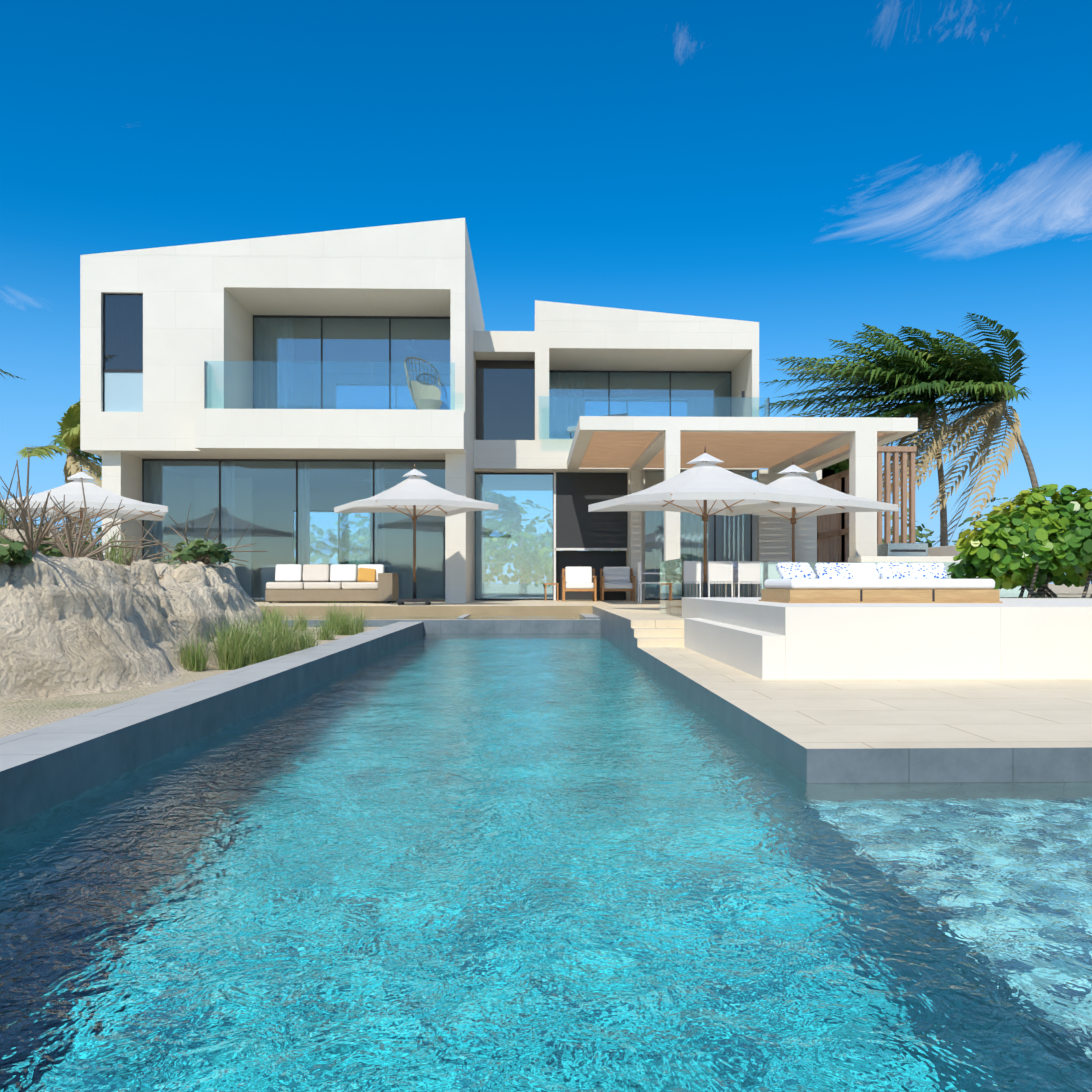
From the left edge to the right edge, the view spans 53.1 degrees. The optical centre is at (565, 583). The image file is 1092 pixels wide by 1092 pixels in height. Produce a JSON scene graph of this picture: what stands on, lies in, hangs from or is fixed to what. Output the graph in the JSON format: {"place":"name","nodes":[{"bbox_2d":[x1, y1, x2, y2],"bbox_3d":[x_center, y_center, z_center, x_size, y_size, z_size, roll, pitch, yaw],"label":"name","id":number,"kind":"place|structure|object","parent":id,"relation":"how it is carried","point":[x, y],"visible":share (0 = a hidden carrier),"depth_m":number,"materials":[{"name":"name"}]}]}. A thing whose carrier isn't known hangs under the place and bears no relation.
{"place":"outdoors","nodes":[
{"label":"outdoors","id":0,"kind":"place"},
{"bbox_2d":[0,584,1091,737],"bbox_3d":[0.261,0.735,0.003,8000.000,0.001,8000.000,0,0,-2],"label":"ground","id":1,"kind":"structure","parent":0,"point":[19,716],"depth_m":6.85,"materials":[{"name":"beige sand"}]},
{"bbox_2d":[0,369,24,379],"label":"palm","id":2,"kind":"object","parent":1,"relation":"on","point":[2,371],"visible":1,"depth_m":21.01,"materials":[{"name":"green plant"}]},
{"bbox_2d":[17,398,101,542],"bbox_3d":[-14.055,-2.589,34.694,5.424,6.739,5.102,0,0,-2],"label":"palm","id":3,"kind":"object","parent":1,"relation":"on","point":[68,437],"visible":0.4,"depth_m":34.02,"materials":[{"name":"green plant"}]},
{"bbox_2d":[0,525,267,702],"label":"outcrop rock","id":4,"kind":"object","parent":1,"relation":"on","point":[70,626],"visible":0.79,"depth_m":7.75,"materials":[{"name":"beige stone"}]},
{"bbox_2d":[0,449,266,577],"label":"dry shrub","id":5,"kind":"object","parent":4,"relation":"on","point":[41,540],"visible":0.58,"depth_m":8.59,"materials":[{"name":"plant"}]},
{"bbox_2d":[0,494,371,670],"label":"grass tufts","id":6,"kind":"object","parent":1,"relation":"on","point":[276,639],"visible":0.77,"depth_m":9.96,"materials":[{"name":"green plant"}]},
{"bbox_2d":[485,490,527,594],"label":"tree","id":7,"kind":"object","parent":1,"relation":"on","point":[515,524],"depth_m":43.60,"materials":[{"name":"green plant"}]},
{"bbox_2d":[5,495,1018,587],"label":"tree line","id":8,"kind":"object","parent":1,"relation":"on","point":[919,534],"visible":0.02,"depth_m":60.50,"materials":[{"name":"green plant"}]},
{"bbox_2d":[0,595,1091,830],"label":"pool and decks","id":9,"kind":"structure","parent":1,"relation":"on","point":[852,693],"depth_m":7.60,"materials":[{"name":"tile"}]},
{"bbox_2d":[0,466,167,537],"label":"umbrella","id":10,"kind":"object","parent":9,"relation":"on","point":[95,496],"visible":0.65,"depth_m":20.12,"materials":[{"name":"white fabric"}]},
{"bbox_2d":[265,573,398,602],"bbox_3d":[-5.223,0.105,24.533,2.780,0.660,1.120,0,0,-2],"label":"sofa","id":11,"kind":"object","parent":9,"relation":"on","point":[387,590],"visible":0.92,"depth_m":24.01,"materials":[{"name":"wood"}]},
{"bbox_2d":[266,564,383,588],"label":"sofa cushions","id":12,"kind":"object","parent":11,"relation":"on","point":[321,576],"visible":0.96,"depth_m":24.79,"materials":[{"name":"white fabric"}]},
{"bbox_2d":[334,463,498,604],"bbox_3d":[-3.026,-0.980,21.811,2.516,2.830,2.516,0,0,-30],"label":"umbrella","id":13,"kind":"object","parent":9,"relation":"on","point":[414,493],"visible":1,"depth_m":21.50,"materials":[{"name":"white fabric"}]},
{"bbox_2d":[80,218,833,602],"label":"house","id":14,"kind":"structure","parent":9,"relation":"on","point":[158,326],"depth_m":25.04,"materials":[{"name":"paint"}]},
{"bbox_2d":[393,341,436,354],"bbox_3d":[-3.994,-6.265,28.782,1.253,0.360,1.196,0,0,-2],"label":"ceiling fan","id":15,"kind":"object","parent":14,"relation":"attached to","point":[410,350],"depth_m":28.87,"materials":[{"name":"white metal"}]},
{"bbox_2d":[404,357,442,409],"bbox_3d":[-3.264,-4.493,25.044,0.901,1.536,0.948,0,0,-2],"label":"wicker chair","id":16,"kind":"object","parent":14,"relation":"on","point":[422,403],"visible":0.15,"depth_m":25.25,"materials":[{"name":"wicker"}]},
{"bbox_2d":[150,318,707,597],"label":"curtains","id":17,"kind":"object","parent":14,"relation":"attached to","point":[229,515],"depth_m":26.38,"materials":[{"name":"white fabric"}]},
{"bbox_2d":[142,315,751,601],"bbox_3d":[-2.558,-3.005,29.674,14.805,6.880,8.350,0,0,-2],"label":"window glass","id":18,"kind":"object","parent":14,"relation":"attached to","point":[505,399],"depth_m":28.05,"materials":[{"name":"clear glass"}]},
{"bbox_2d":[567,413,628,438],"bbox_3d":[0.873,-4.105,28.730,0.700,0.920,2.027,0,0,33],"label":"balcony chaise","id":19,"kind":"object","parent":14,"relation":"on","point":[573,428],"depth_m":28.13,"materials":[{"name":"grey"}]},
{"bbox_2d":[610,381,650,394],"bbox_3d":[1.909,-5.745,31.969,1.253,0.360,1.196,0,0,-2],"label":"ceiling fan","id":20,"kind":"object","parent":14,"relation":"attached to","point":[627,389],"depth_m":32.13,"materials":[{"name":"white metal"}]},
{"bbox_2d":[0,615,1091,1091],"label":"pool water","id":21,"kind":"structure","parent":9,"relation":"on","point":[510,863],"depth_m":2.87,"materials":[{"name":"blue liquid"}]},
{"bbox_2d":[544,583,558,600],"bbox_3d":[-0.356,0.215,26.772,0.350,0.440,0.350,0,0,-2],"label":"side table","id":22,"kind":"object","parent":9,"relation":"on","point":[545,584],"visible":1,"depth_m":26.61,"materials":[{"name":"brown wood"}]},
{"bbox_2d":[562,569,596,600],"bbox_3d":[0.322,0.035,26.708,0.830,0.800,0.780,0,0,-2],"label":"armchair frame","id":23,"kind":"object","parent":9,"relation":"on","point":[594,589],"visible":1,"depth_m":26.35,"materials":[{"name":"brown wood"}]},
{"bbox_2d":[565,567,593,588],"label":"lounge chair cushions","id":24,"kind":"object","parent":23,"relation":"on","point":[578,577],"visible":0.98,"depth_m":26.90,"materials":[{"name":"white fabric"}]},
{"bbox_2d":[204,361,1026,617],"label":"glass balustrades","id":25,"kind":"object","parent":9,"relation":"on","point":[671,583],"visible":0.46,"depth_m":23.38,"materials":[{"name":"clear glass"}]},
{"bbox_2d":[600,569,635,600],"bbox_3d":[1.261,0.035,26.738,0.830,0.800,0.780,0,0,-2],"label":"armchair frame","id":26,"kind":"object","parent":9,"relation":"on","point":[602,590],"visible":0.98,"depth_m":26.38,"materials":[{"name":"brown wood"}]},
{"bbox_2d":[603,567,632,588],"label":"lounge chair cushions","id":27,"kind":"object","parent":26,"relation":"on","point":[616,577],"visible":0.92,"depth_m":26.93,"materials":[{"name":"white fabric"}]},
{"bbox_2d":[638,562,659,603],"bbox_3d":[1.790,-0.005,22.963,0.505,0.880,0.505,0,0,-2],"label":"dining chair","id":28,"kind":"object","parent":9,"relation":"on","point":[640,573],"visible":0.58,"depth_m":22.71,"materials":[{"name":"white metal"}]},
{"bbox_2d":[686,584,690,596],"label":"dining chair","id":29,"kind":"object","parent":9,"relation":"on","point":[689,590],"visible":0.04,"depth_m":23.48,"materials":[{"name":"white metal"}]},
{"bbox_2d":[684,561,700,596],"bbox_3d":[2.462,-0.005,22.263,0.510,0.880,0.510,0,0,-2],"label":"dining chair","id":30,"kind":"object","parent":9,"relation":"on","point":[692,572],"visible":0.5,"depth_m":22.02,"materials":[{"name":"white metal"}]},
{"bbox_2d":[693,563,719,596],"bbox_3d":[3.047,-0.005,23.723,0.509,0.880,0.509,0,0,-2],"label":"dining chair","id":31,"kind":"object","parent":9,"relation":"on","point":[707,581],"visible":0.02,"depth_m":23.95,"materials":[{"name":"white metal"}]},
{"bbox_2d":[588,446,831,596],"bbox_3d":[2.175,-0.855,17.072,2.766,2.580,2.766,0,0,-24],"label":"umbrella","id":32,"kind":"object","parent":9,"relation":"on","point":[705,486],"visible":0.79,"depth_m":16.71,"materials":[{"name":"white fabric"}]},
{"bbox_2d":[702,561,732,596],"bbox_3d":[3.092,-0.005,22.283,0.505,0.880,0.505,0,0,-7],"label":"dining chair","id":33,"kind":"object","parent":9,"relation":"on","point":[719,572],"visible":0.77,"depth_m":22.04,"materials":[{"name":"white metal"}]},
{"bbox_2d":[701,568,767,573],"bbox_3d":[3.389,0.060,23.013,2.600,0.750,1.000,0,0,-2],"label":"dining table","id":34,"kind":"object","parent":9,"relation":"on","point":[735,570],"depth_m":22.55,"materials":[{"name":"white metal"}]},
{"bbox_2d":[733,561,737,567],"bbox_3d":[3.539,-0.390,23.018,0.180,0.150,0.180,0,0,-2],"label":"table plant","id":35,"kind":"object","parent":34,"relation":"on","point":[735,564],"visible":0.47,"depth_m":22.95,"materials":[{"name":"white"}]},
{"bbox_2d":[721,566,748,596],"bbox_3d":[3.676,-0.005,23.742,0.514,0.880,0.514,0,0,-2],"label":"dining chair","id":36,"kind":"object","parent":9,"relation":"on","point":[736,577],"visible":0.06,"depth_m":23.98,"materials":[{"name":"white metal"}]},
{"bbox_2d":[567,416,917,600],"bbox_3d":[3.262,-1.315,23.859,6.260,3.500,7.500,0,0,-2],"label":"pergola","id":37,"kind":"object","parent":9,"relation":"on","point":[858,435],"depth_m":20.43,"materials":[{"name":"white paint"}]},
{"bbox_2d":[734,561,762,596],"bbox_3d":[3.722,-0.005,22.303,0.506,0.880,0.506,0,0,-2],"label":"dining chair","id":38,"kind":"object","parent":9,"relation":"on","point":[749,572],"visible":0.81,"depth_m":22.06,"materials":[{"name":"white fabric"}]},
{"bbox_2d":[750,563,767,596],"bbox_3d":[4.306,-0.005,23.762,0.506,0.880,0.506,0,0,-2],"label":"dining chair","id":39,"kind":"object","parent":9,"relation":"on","point":[764,564],"visible":0.02,"depth_m":24.00,"materials":[{"name":"white metal"}]},
{"bbox_2d":[765,561,791,588],"bbox_3d":[4.351,-0.005,22.323,0.505,0.880,0.505,0,0,2],"label":"throw pillow","id":40,"kind":"object","parent":9,"relation":"on","point":[771,565],"visible":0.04,"depth_m":22.08,"materials":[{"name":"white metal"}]},
{"bbox_2d":[692,459,898,562],"bbox_3d":[3.981,-0.875,19.130,2.516,2.620,2.516,0,0,-32],"label":"umbrella","id":41,"kind":"object","parent":9,"relation":"on","point":[793,480],"visible":0.62,"depth_m":18.93,"materials":[{"name":"white fabric"}]},
{"bbox_2d":[759,589,1002,602],"bbox_3d":[2.872,0.115,10.190,1.900,0.120,1.240,0,0,-2],"label":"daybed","id":42,"kind":"object","parent":9,"relation":"on","point":[893,596],"visible":0.96,"depth_m":9.59,"materials":[{"name":"brown wood"}]},
{"bbox_2d":[947,484,1091,597],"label":"seagrape bush","id":43,"kind":"object","parent":9,"relation":"on","point":[1033,541],"visible":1,"depth_m":12.91,"materials":[{"name":"green plant"}]},
{"bbox_2d":[752,458,848,480],"bbox_3d":[7.115,-1.722,33.359,4.107,4.974,3.766,0,0,-34],"label":"palm","id":44,"kind":"object","parent":1,"relation":"on","point":[841,466],"visible":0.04,"depth_m":32.81,"materials":[{"name":"green plant"}]},
{"bbox_2d":[759,322,960,545],"bbox_3d":[10.154,-4.399,39.686,10.436,10.338,8.738,0,0,-2],"label":"palm","id":45,"kind":"object","parent":1,"relation":"on","point":[894,359],"visible":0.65,"depth_m":39.13,"materials":[{"name":"green plant"}]},
{"bbox_2d":[786,311,1047,596],"bbox_3d":[13.027,-3.935,39.847,9.792,10.926,8.889,0,0,-2],"label":"palm","id":46,"kind":"object","parent":1,"relation":"on","point":[979,376],"visible":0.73,"depth_m":38.85,"materials":[{"name":"green plant"}]},
{"bbox_2d":[0,0,1091,583],"label":"sky","id":47,"kind":"structure","parent":0,"point":[809,172],"materials":[{"name":"blue"}]},
{"bbox_2d":[764,563,994,589],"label":"sofa cushions","id":48,"kind":"object","parent":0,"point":[865,576],"visible":1,"depth_m":10.42,"materials":[{"name":"white fabric"}]},
{"bbox_2d":[848,543,1027,596],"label":"garden walls","id":49,"kind":"structure","parent":0,"point":[909,553],"depth_m":18.88,"materials":[{"name":"paint"}]}
]}

